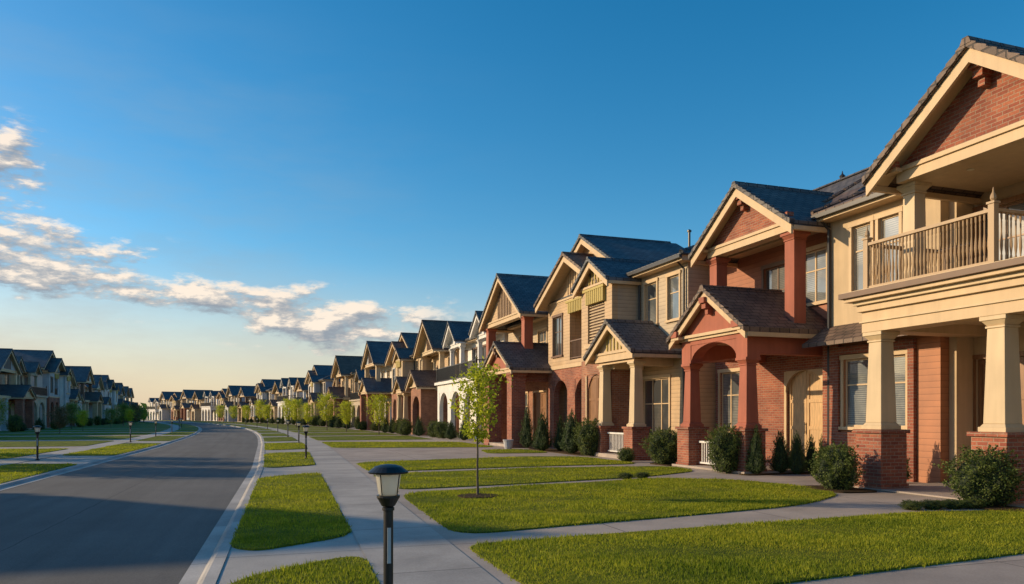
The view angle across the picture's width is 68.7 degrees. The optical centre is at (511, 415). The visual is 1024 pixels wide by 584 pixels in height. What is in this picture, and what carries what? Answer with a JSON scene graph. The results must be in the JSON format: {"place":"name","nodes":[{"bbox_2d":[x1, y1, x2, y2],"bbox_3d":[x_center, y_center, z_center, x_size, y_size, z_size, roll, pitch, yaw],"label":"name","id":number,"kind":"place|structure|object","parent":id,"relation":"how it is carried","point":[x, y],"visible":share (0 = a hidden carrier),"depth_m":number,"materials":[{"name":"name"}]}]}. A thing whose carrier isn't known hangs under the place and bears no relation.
{"place":"outdoors","nodes":[
{"label":"outdoors","id":0,"kind":"place"},
{"bbox_2d":[0,356,47,427],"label":"house","id":1,"kind":"structure","parent":0,"point":[30,369],"depth_m":93.84,"materials":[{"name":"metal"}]},
{"bbox_2d":[0,464,75,482],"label":"verge lawn","id":2,"kind":"structure","parent":0,"point":[14,466],"depth_m":22.30,"materials":[{"name":"green plant"}]},
{"bbox_2d":[0,440,110,446],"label":"lawn","id":3,"kind":"structure","parent":0,"point":[41,443],"depth_m":42.18,"materials":[{"name":"green plant"}]},
{"bbox_2d":[0,436,137,439],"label":"lawn","id":4,"kind":"structure","parent":0,"point":[65,437],"depth_m":53.69,"materials":[{"name":"green plant"}]},
{"bbox_2d":[0,432,154,435],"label":"lawn","id":5,"kind":"structure","parent":0,"point":[47,434],"depth_m":62.18,"materials":[{"name":"green plant"}]},
{"bbox_2d":[43,404,72,433],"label":"tree","id":6,"kind":"object","parent":5,"relation":"on","point":[60,418],"visible":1,"depth_m":64.85,"materials":[{"name":"green plant"}]},
{"bbox_2d":[0,430,163,432],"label":"lawn","id":7,"kind":"structure","parent":0,"point":[84,431],"depth_m":73.85,"materials":[{"name":"green plant"}]},
{"bbox_2d":[5,414,23,431],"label":"shrub","id":8,"kind":"object","parent":7,"relation":"on","point":[13,424],"visible":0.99,"depth_m":71.50,"materials":[{"name":"green plant"}]},
{"bbox_2d":[0,422,170,459],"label":"driveway paving","id":9,"kind":"structure","parent":0,"point":[72,447],"depth_m":49.84,"materials":[{"name":"concrete"}]},
{"bbox_2d":[0,348,36,430],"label":"house","id":10,"kind":"structure","parent":9,"relation":"on","point":[23,398],"depth_m":82.64,"materials":[{"name":"blue paint"}]},
{"bbox_2d":[13,349,81,427],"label":"house","id":11,"kind":"structure","parent":9,"relation":"on","point":[56,376],"depth_m":101.51,"materials":[{"name":"grey paint"}]},
{"bbox_2d":[65,366,103,424],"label":"house","id":12,"kind":"structure","parent":9,"relation":"on","point":[84,375],"depth_m":128.73,"materials":[{"name":"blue paint"}]},
{"bbox_2d":[80,375,111,418],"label":"house","id":13,"kind":"structure","parent":9,"relation":"on","point":[99,386],"depth_m":138.18,"materials":[{"name":"beige paint"}]},
{"bbox_2d":[101,375,124,417],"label":"house","id":14,"kind":"structure","parent":9,"relation":"on","point":[112,392],"depth_m":162.76,"materials":[{"name":"blue paint"}]},
{"bbox_2d":[0,421,178,465],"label":"sidewalk","id":15,"kind":"structure","parent":0,"point":[41,456],"depth_m":34.99,"materials":[{"name":"concrete"}]},
{"bbox_2d":[29,428,168,429],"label":"lawn","id":16,"kind":"structure","parent":0,"point":[111,429],"depth_m":84.42,"materials":[{"name":"green plant"}]},
{"bbox_2d":[61,402,81,428],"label":"tree","id":17,"kind":"object","parent":16,"relation":"on","point":[72,406],"visible":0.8,"depth_m":88.46,"materials":[{"name":"green plant"}]},
{"bbox_2d":[16,421,195,464],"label":"crossing pavement","id":18,"kind":"structure","parent":0,"point":[60,459],"depth_m":27.88,"materials":[{"name":"concrete"}]},
{"bbox_2d":[63,443,160,455],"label":"verge lawn","id":19,"kind":"structure","parent":0,"point":[109,452],"depth_m":32.84,"materials":[{"name":"green plant"}]},
{"bbox_2d":[0,421,257,583],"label":"road","id":20,"kind":"structure","parent":0,"point":[153,516],"depth_m":12.69,"materials":[{"name":"grey asphalt"}]},
{"bbox_2d":[136,436,184,440],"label":"verge lawn","id":21,"kind":"structure","parent":0,"point":[163,438],"depth_m":51.42,"materials":[{"name":"green plant"}]},
{"bbox_2d":[141,420,378,583],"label":"crossing pavement","id":22,"kind":"structure","parent":0,"point":[237,562],"depth_m":8.68,"materials":[{"name":"concrete"}]},
{"bbox_2d":[264,452,314,467],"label":"verge lawn","id":23,"kind":"structure","parent":0,"point":[291,464],"depth_m":25.70,"materials":[{"name":"green plant"}]},
{"bbox_2d":[233,474,349,550],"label":"verge lawn","id":24,"kind":"structure","parent":0,"point":[288,532],"depth_m":11.70,"materials":[{"name":"green plant"}]},
{"bbox_2d":[270,427,332,427],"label":"lawn","id":25,"kind":"structure","parent":0,"point":[301,427],"depth_m":98.51,"materials":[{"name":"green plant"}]},
{"bbox_2d":[288,398,303,426],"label":"tree","id":26,"kind":"object","parent":25,"relation":"on","point":[295,414],"visible":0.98,"depth_m":99.81,"materials":[{"name":"green plant"}]},
{"bbox_2d":[232,557,377,583],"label":"verge lawn","id":27,"kind":"structure","parent":0,"point":[302,578],"depth_m":7.29,"materials":[{"name":"green plant"}]},
{"bbox_2d":[368,464,408,583],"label":"street lamp","id":28,"kind":"object","parent":27,"relation":"on","point":[388,477],"visible":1,"depth_m":5.46,"materials":[{"name":"black metal"}]},
{"bbox_2d":[149,420,500,583],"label":"sidewalk","id":29,"kind":"structure","parent":0,"point":[424,553],"depth_m":9.91,"materials":[{"name":"concrete"}]},
{"bbox_2d":[289,430,373,431],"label":"lawn","id":30,"kind":"structure","parent":0,"point":[331,431],"depth_m":73.85,"materials":[{"name":"green plant"}]},
{"bbox_2d":[335,401,355,431],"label":"tree","id":31,"kind":"object","parent":30,"relation":"on","point":[347,410],"visible":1,"depth_m":72.58,"materials":[{"name":"green plant"}]},
{"bbox_2d":[299,432,398,435],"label":"lawn","id":32,"kind":"structure","parent":0,"point":[341,434],"depth_m":62.18,"materials":[{"name":"green plant"}]},
{"bbox_2d":[363,392,392,433],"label":"tree","id":33,"kind":"object","parent":32,"relation":"on","point":[380,402],"visible":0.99,"depth_m":62.67,"materials":[{"name":"green plant"}]},
{"bbox_2d":[310,436,429,440],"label":"lawn","id":34,"kind":"structure","parent":0,"point":[326,438],"depth_m":51.35,"materials":[{"name":"green plant"}]},
{"bbox_2d":[322,442,492,447],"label":"lawn","id":35,"kind":"structure","parent":0,"point":[398,445],"depth_m":38.09,"materials":[{"name":"green plant"}]},
{"bbox_2d":[357,456,632,470],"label":"lawn","id":36,"kind":"structure","parent":0,"point":[458,466],"depth_m":24.60,"materials":[{"name":"green plant"}]},
{"bbox_2d":[0,0,1023,406],"label":"sky","id":37,"kind":"structure","parent":0,"point":[214,195],"materials":[{"name":"blue"}]},
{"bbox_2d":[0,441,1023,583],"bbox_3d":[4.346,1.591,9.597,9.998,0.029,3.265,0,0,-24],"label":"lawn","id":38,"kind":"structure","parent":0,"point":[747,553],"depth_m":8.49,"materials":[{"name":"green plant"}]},
{"bbox_2d":[375,466,691,488],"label":"lawn","id":39,"kind":"structure","parent":0,"point":[486,481],"depth_m":19.35,"materials":[{"name":"green plant"}]},
{"bbox_2d":[153,420,1023,583],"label":"driveway paving","id":40,"kind":"structure","parent":0,"point":[1004,570],"depth_m":11.95,"materials":[{"name":"concrete"}]},
{"bbox_2d":[146,398,162,419],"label":"house","id":41,"kind":"structure","parent":40,"relation":"on","point":[153,409],"depth_m":275.82,"materials":[{"name":"white paint"}]},
{"bbox_2d":[157,391,181,419],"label":"house","id":42,"kind":"structure","parent":40,"relation":"on","point":[164,408],"depth_m":263.99,"materials":[{"name":"beige paint"}]},
{"bbox_2d":[169,392,186,419],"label":"house","id":43,"kind":"structure","parent":40,"relation":"on","point":[175,400],"depth_m":252.36,"materials":[{"name":"grey paint"}]},
{"bbox_2d":[180,390,212,420],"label":"house","id":44,"kind":"structure","parent":40,"relation":"on","point":[185,407],"depth_m":241.64,"materials":[{"name":"beige paint"}]},
{"bbox_2d":[189,391,206,420],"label":"house","id":45,"kind":"structure","parent":40,"relation":"on","point":[198,398],"depth_m":231.36,"materials":[{"name":"beige paint"}]},
{"bbox_2d":[201,390,220,420],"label":"house","id":46,"kind":"structure","parent":40,"relation":"on","point":[211,403],"depth_m":220.48,"materials":[{"name":"white paint"}]},
{"bbox_2d":[216,388,230,420],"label":"house","id":47,"kind":"structure","parent":40,"relation":"on","point":[221,397],"depth_m":210.08,"materials":[{"name":"grey paint"}]},
{"bbox_2d":[223,385,254,421],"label":"house","id":48,"kind":"structure","parent":40,"relation":"on","point":[232,391],"depth_m":198.62,"materials":[{"name":"beige paint"}]},
{"bbox_2d":[237,387,257,421],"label":"house","id":49,"kind":"structure","parent":40,"relation":"on","point":[247,393],"depth_m":188.09,"materials":[{"name":"brown paint"}]},
{"bbox_2d":[254,379,280,422],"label":"house","id":50,"kind":"structure","parent":40,"relation":"on","point":[263,388],"depth_m":168.93,"materials":[{"name":"brown paint"}]},
{"bbox_2d":[268,381,285,419],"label":"house","id":51,"kind":"structure","parent":40,"relation":"on","point":[277,389],"depth_m":158.41,"materials":[{"name":"beige paint"}]},
{"bbox_2d":[277,377,305,423],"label":"house","id":52,"kind":"structure","parent":40,"relation":"on","point":[288,384],"depth_m":149.30,"materials":[{"name":"white paint"}]},
{"bbox_2d":[293,378,307,422],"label":"house","id":53,"kind":"structure","parent":40,"relation":"on","point":[300,386],"depth_m":136.51,"materials":[{"name":"white paint"}]},
{"bbox_2d":[304,365,333,417],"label":"house","id":54,"kind":"structure","parent":40,"relation":"on","point":[318,380],"depth_m":123.67,"materials":[{"name":"brown paint"}]},
{"bbox_2d":[312,392,336,429],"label":"tree","id":55,"kind":"object","parent":40,"relation":"on","point":[327,397],"visible":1,"depth_m":81.70,"materials":[{"name":"green plant"}]},
{"bbox_2d":[326,355,362,421],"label":"house","id":56,"kind":"structure","parent":40,"relation":"on","point":[344,368],"depth_m":105.84,"materials":[{"name":"beige paint"}]},
{"bbox_2d":[349,369,377,425],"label":"house","id":57,"kind":"structure","parent":40,"relation":"on","point":[359,374],"depth_m":98.95,"materials":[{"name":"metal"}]},
{"bbox_2d":[358,341,391,429],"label":"house","id":58,"kind":"structure","parent":40,"relation":"on","point":[374,355],"depth_m":83.80,"materials":[{"name":"beige paint"}]},
{"bbox_2d":[397,419,413,434],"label":"shrub","id":59,"kind":"object","parent":40,"relation":"on","point":[405,427],"visible":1,"depth_m":59.68,"materials":[{"name":"green plant"}]},
{"bbox_2d":[384,332,430,424],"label":"house","id":60,"kind":"structure","parent":40,"relation":"on","point":[400,361],"depth_m":70.73,"materials":[{"name":"grey paint"}]},
{"bbox_2d":[404,320,466,435],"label":"house","id":61,"kind":"structure","parent":40,"relation":"on","point":[421,387],"depth_m":61.04,"materials":[{"name":"brown brick"}]},
{"bbox_2d":[432,420,448,438],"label":"shrub","id":62,"kind":"object","parent":40,"relation":"on","point":[441,427],"visible":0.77,"depth_m":51.52,"materials":[{"name":"green plant"}]},
{"bbox_2d":[434,311,507,439],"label":"house","id":63,"kind":"structure","parent":40,"relation":"on","point":[467,339],"depth_m":54.33,"materials":[{"name":"white paint"}]},
{"bbox_2d":[477,273,551,447],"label":"house","id":64,"kind":"structure","parent":40,"relation":"on","point":[521,355],"depth_m":40.49,"materials":[{"name":"brown brick"}]},
{"bbox_2d":[532,390,547,438],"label":"door","id":65,"kind":"structure","parent":64,"relation":"in","point":[541,398],"depth_m":41.94,"materials":[{"name":"brown wood"}]},
{"bbox_2d":[518,405,534,447],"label":"conifer shrub","id":66,"kind":"object","parent":40,"relation":"on","point":[526,439],"visible":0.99,"depth_m":36.38,"materials":[{"name":"green plant"}]},
{"bbox_2d":[529,448,589,455],"bbox_3d":[2.131,1.585,33.024,1.200,0.040,6.667,0,0,-19],"label":"planting bed","id":67,"kind":"object","parent":40,"relation":"on","point":[560,452],"visible":0.47,"depth_m":32.13,"materials":[{"name":"brown soil"}]},
{"bbox_2d":[530,412,553,450],"bbox_3d":[1.381,0.711,33.446,1.095,1.775,1.178,0,0,-33],"label":"conifer shrub","id":68,"kind":"object","parent":67,"relation":"on","point":[542,439],"visible":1,"depth_m":33.27,"materials":[{"name":"green plant"}]},
{"bbox_2d":[552,415,564,450],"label":"conifer shrub","id":69,"kind":"object","parent":67,"relation":"on","point":[558,436],"visible":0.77,"depth_m":33.17,"materials":[{"name":"green plant"}]},
{"bbox_2d":[558,408,579,452],"bbox_3d":[2.482,0.645,30.992,1.164,1.920,1.339,0,0,11],"label":"conifer shrub","id":70,"kind":"object","parent":67,"relation":"on","point":[568,444],"visible":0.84,"depth_m":30.87,"materials":[{"name":"green plant"}]},
{"bbox_2d":[572,417,599,455],"bbox_3d":[3.011,0.830,29.482,1.385,1.544,1.424,0,0,-10],"label":"shrub","id":71,"kind":"object","parent":40,"relation":"on","point":[587,438],"visible":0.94,"depth_m":29.16,"materials":[{"name":"green plant"}]},
{"bbox_2d":[533,229,715,460],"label":"house","id":72,"kind":"structure","parent":40,"relation":"on","point":[615,308],"depth_m":29.38,"materials":[{"name":"beige paint"}]},
{"bbox_2d":[551,313,562,358],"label":"window","id":73,"kind":"structure","parent":72,"relation":"in","point":[559,320],"depth_m":36.56,"materials":[{"name":"grey glass"}]},
{"bbox_2d":[586,375,599,423],"bbox_3d":[3.470,-0.125,30.778,0.160,3.050,1.800,0,0,-19],"label":"door","id":74,"kind":"structure","parent":72,"relation":"in","point":[594,386],"depth_m":31.14,"materials":[{"name":"brown wood"}]},
{"bbox_2d":[643,277,658,324],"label":"window","id":75,"kind":"structure","parent":72,"relation":"in","point":[652,289],"depth_m":28.89,"materials":[{"name":"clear glass"}]},
{"bbox_2d":[642,374,670,443],"bbox_3d":[5.483,-0.170,28.507,0.200,2.700,2.260,0,0,-19],"label":"window","id":76,"kind":"structure","parent":72,"relation":"in","point":[657,392],"depth_m":28.53,"materials":[{"name":"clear glass"}]},
{"bbox_2d":[664,269,681,322],"bbox_3d":[5.904,-4.320,27.276,0.200,1.800,1.060,0,0,-19],"label":"window","id":77,"kind":"structure","parent":72,"relation":"in","point":[674,281],"depth_m":27.37,"materials":[{"name":"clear glass"}]},
{"bbox_2d":[616,446,636,461],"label":"shrub","id":78,"kind":"object","parent":40,"relation":"on","point":[624,454],"visible":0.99,"depth_m":25.51,"materials":[{"name":"green plant"}]},
{"bbox_2d":[650,462,675,465],"bbox_3d":[5.284,1.585,24.500,1.350,0.040,1.546,0,0,-19],"label":"planting bed","id":79,"kind":"object","parent":40,"relation":"on","point":[656,463],"visible":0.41,"depth_m":23.93,"materials":[{"name":"brown soil"}]},
{"bbox_2d":[639,426,676,463],"bbox_3d":[4.891,0.970,24.379,1.752,1.271,1.571,0,0,-3],"label":"shrub","id":80,"kind":"object","parent":79,"relation":"on","point":[662,445],"visible":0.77,"depth_m":24.02,"materials":[{"name":"green plant"}]},
{"bbox_2d":[704,423,742,473],"bbox_3d":[5.907,0.902,20.707,1.411,1.422,1.201,0,0,-41],"label":"shrub","id":81,"kind":"object","parent":40,"relation":"on","point":[724,449],"visible":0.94,"depth_m":20.46,"materials":[{"name":"green plant"}]},
{"bbox_2d":[666,159,875,473],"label":"house","id":82,"kind":"structure","parent":40,"relation":"on","point":[752,320],"depth_m":22.40,"materials":[{"name":"red brick"}]},
{"bbox_2d":[717,368,739,431],"bbox_3d":[7.624,-0.470,25.645,0.200,2.300,1.860,0,0,-19],"label":"window","id":83,"kind":"structure","parent":82,"relation":"in","point":[730,380],"depth_m":26.03,"materials":[{"name":"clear glass"}]},
{"bbox_2d":[761,259,784,291],"bbox_3d":[8.335,-3.720,23.564,0.200,2.200,1.460,0,0,-19],"label":"window","id":84,"kind":"structure","parent":82,"relation":"in","point":[775,277],"depth_m":23.72,"materials":[{"name":"grey glass"}]},
{"bbox_2d":[784,370,822,456],"bbox_3d":[8.784,0.075,22.343,0.160,2.850,1.800,0,0,-19],"label":"door","id":85,"kind":"structure","parent":82,"relation":"in","point":[806,387],"depth_m":22.44,"materials":[{"name":"brown wood"}]},
{"bbox_2d":[806,242,826,306],"bbox_3d":[8.877,-4.095,21.979,0.200,1.750,1.310,0,0,-19],"label":"window","id":86,"kind":"structure","parent":82,"relation":"in","point":[816,261],"depth_m":21.95,"materials":[{"name":"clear glass"}]},
{"bbox_2d":[739,472,816,475],"bbox_3d":[7.567,1.585,20.525,3.000,0.040,0.447,0,0,-19],"label":"planting bed","id":87,"kind":"object","parent":40,"relation":"on","point":[774,473],"visible":0.49,"depth_m":20.21,"materials":[{"name":"brown soil"}]},
{"bbox_2d":[744,424,767,473],"bbox_3d":[6.627,0.911,20.205,0.581,1.373,0.686,0,0,42],"label":"conifer shrub","id":88,"kind":"object","parent":87,"relation":"on","point":[756,462],"visible":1,"depth_m":20.07,"materials":[{"name":"green plant"}]},
{"bbox_2d":[767,429,791,472],"bbox_3d":[7.341,0.980,20.522,0.762,1.237,0.661,0,0,34],"label":"conifer shrub","id":89,"kind":"object","parent":87,"relation":"on","point":[779,461],"visible":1,"depth_m":20.43,"materials":[{"name":"green plant"}]},
{"bbox_2d":[787,439,810,473],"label":"conifer shrub","id":90,"kind":"object","parent":87,"relation":"on","point":[797,463],"visible":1,"depth_m":20.21,"materials":[{"name":"green plant"}]},
{"bbox_2d":[805,434,818,471],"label":"conifer shrub","id":91,"kind":"object","parent":87,"relation":"on","point":[809,453],"visible":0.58,"depth_m":20.73,"materials":[{"name":"green plant"}]},
{"bbox_2d":[803,485,876,492],"bbox_3d":[6.973,1.585,16.110,0.980,0.040,1.516,0,0,-19],"label":"planting bed","id":92,"kind":"object","parent":40,"relation":"on","point":[852,490],"visible":0.62,"depth_m":15.63,"materials":[{"name":"brown soil"}]},
{"bbox_2d":[805,440,865,489],"bbox_3d":[7.036,1.063,16.000,1.293,1.083,1.244,0,0,-26],"label":"shrub","id":93,"kind":"object","parent":92,"relation":"on","point":[836,469],"visible":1,"depth_m":15.79,"materials":[{"name":"green plant"}]},
{"bbox_2d":[898,499,924,509],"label":"shrub","id":94,"kind":"object","parent":40,"relation":"on","point":[909,504],"visible":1,"depth_m":12.59,"materials":[{"name":"green plant"}]},
{"bbox_2d":[802,35,1023,507],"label":"house","id":95,"kind":"structure","parent":40,"relation":"on","point":[923,359],"depth_m":15.98,"materials":[{"name":"beige paint"}]},
{"bbox_2d":[848,215,873,291],"bbox_3d":[9.164,-4.145,19.593,0.200,1.950,0.910,0,0,-19],"label":"window","id":96,"kind":"structure","parent":95,"relation":"in","point":[859,231],"depth_m":19.80,"materials":[{"name":"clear glass"}]},
{"bbox_2d":[838,349,906,429],"bbox_3d":[9.294,-0.620,19.215,0.200,2.000,2.310,0,0,-19],"label":"window","id":97,"kind":"structure","parent":95,"relation":"in","point":[856,368],"depth_m":19.73,"materials":[{"name":"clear glass"}]},
{"bbox_2d":[874,206,902,283],"bbox_3d":[9.456,-4.145,18.742,0.200,1.950,0.910,0,0,-19],"label":"window","id":98,"kind":"structure","parent":95,"relation":"in","point":[892,225],"depth_m":18.80,"materials":[{"name":"clear glass"}]},
{"bbox_2d":[937,242,987,269],"bbox_3d":[9.314,-3.070,15.338,0.750,0.740,0.800,0,0,-19],"label":"balcony table","id":99,"kind":"object","parent":95,"relation":"on","point":[969,257],"visible":0.19,"depth_m":15.24,"materials":[{"name":"brown paint"}]},
{"bbox_2d":[972,351,1023,431],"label":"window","id":100,"kind":"structure","parent":95,"relation":"in","point":[981,358],"depth_m":17.30,"materials":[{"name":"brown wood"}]},
{"bbox_2d":[972,193,1023,263],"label":"window","id":101,"kind":"structure","parent":95,"relation":"in","point":[1019,205],"depth_m":16.70,"materials":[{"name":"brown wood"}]},
{"bbox_2d":[919,499,948,509],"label":"shrub","id":102,"kind":"object","parent":40,"relation":"on","point":[930,504],"visible":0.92,"depth_m":12.66,"materials":[{"name":"green plant"}]},
{"bbox_2d":[941,499,969,508],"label":"shrub","id":103,"kind":"object","parent":40,"relation":"on","point":[954,504],"visible":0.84,"depth_m":12.74,"materials":[{"name":"green plant"}]},
{"bbox_2d":[940,501,1023,511],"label":"planting bed","id":104,"kind":"object","parent":40,"relation":"on","point":[998,507],"visible":0.16,"depth_m":12.66,"materials":[{"name":"brown soil"}]},
{"bbox_2d":[957,498,988,508],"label":"shrub","id":105,"kind":"object","parent":104,"relation":"on","point":[974,503],"visible":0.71,"depth_m":12.79,"materials":[{"name":"green plant"}]},
{"bbox_2d":[933,444,1023,506],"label":"shrub","id":106,"kind":"object","parent":104,"relation":"on","point":[986,478],"visible":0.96,"depth_m":12.90,"materials":[{"name":"green plant"}]},
{"bbox_2d":[404,478,831,532],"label":"lawn","id":107,"kind":"structure","parent":0,"point":[534,506],"depth_m":13.57,"materials":[{"name":"green plant"}]},
{"bbox_2d":[448,356,512,494],"bbox_3d":[-0.664,0.247,14.596,1.148,2.807,1.390,0,0,28],"label":"sapling","id":108,"kind":"object","parent":107,"relation":"on","point":[479,378],"visible":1,"depth_m":14.55,"materials":[{"name":"green plant"}]},
{"label":"ground","id":109,"kind":"structure","parent":0,"visible":0},
{"bbox_2d":[0,421,201,490],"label":"kerb","id":110,"kind":"structure","parent":109,"relation":"on","point":[20,482],"depth_m":23.40,"materials":[{"name":"concrete"}]},
{"bbox_2d":[165,421,264,583],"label":"kerb","id":111,"kind":"structure","parent":109,"relation":"on","point":[206,565],"depth_m":10.22,"materials":[{"name":"concrete"}]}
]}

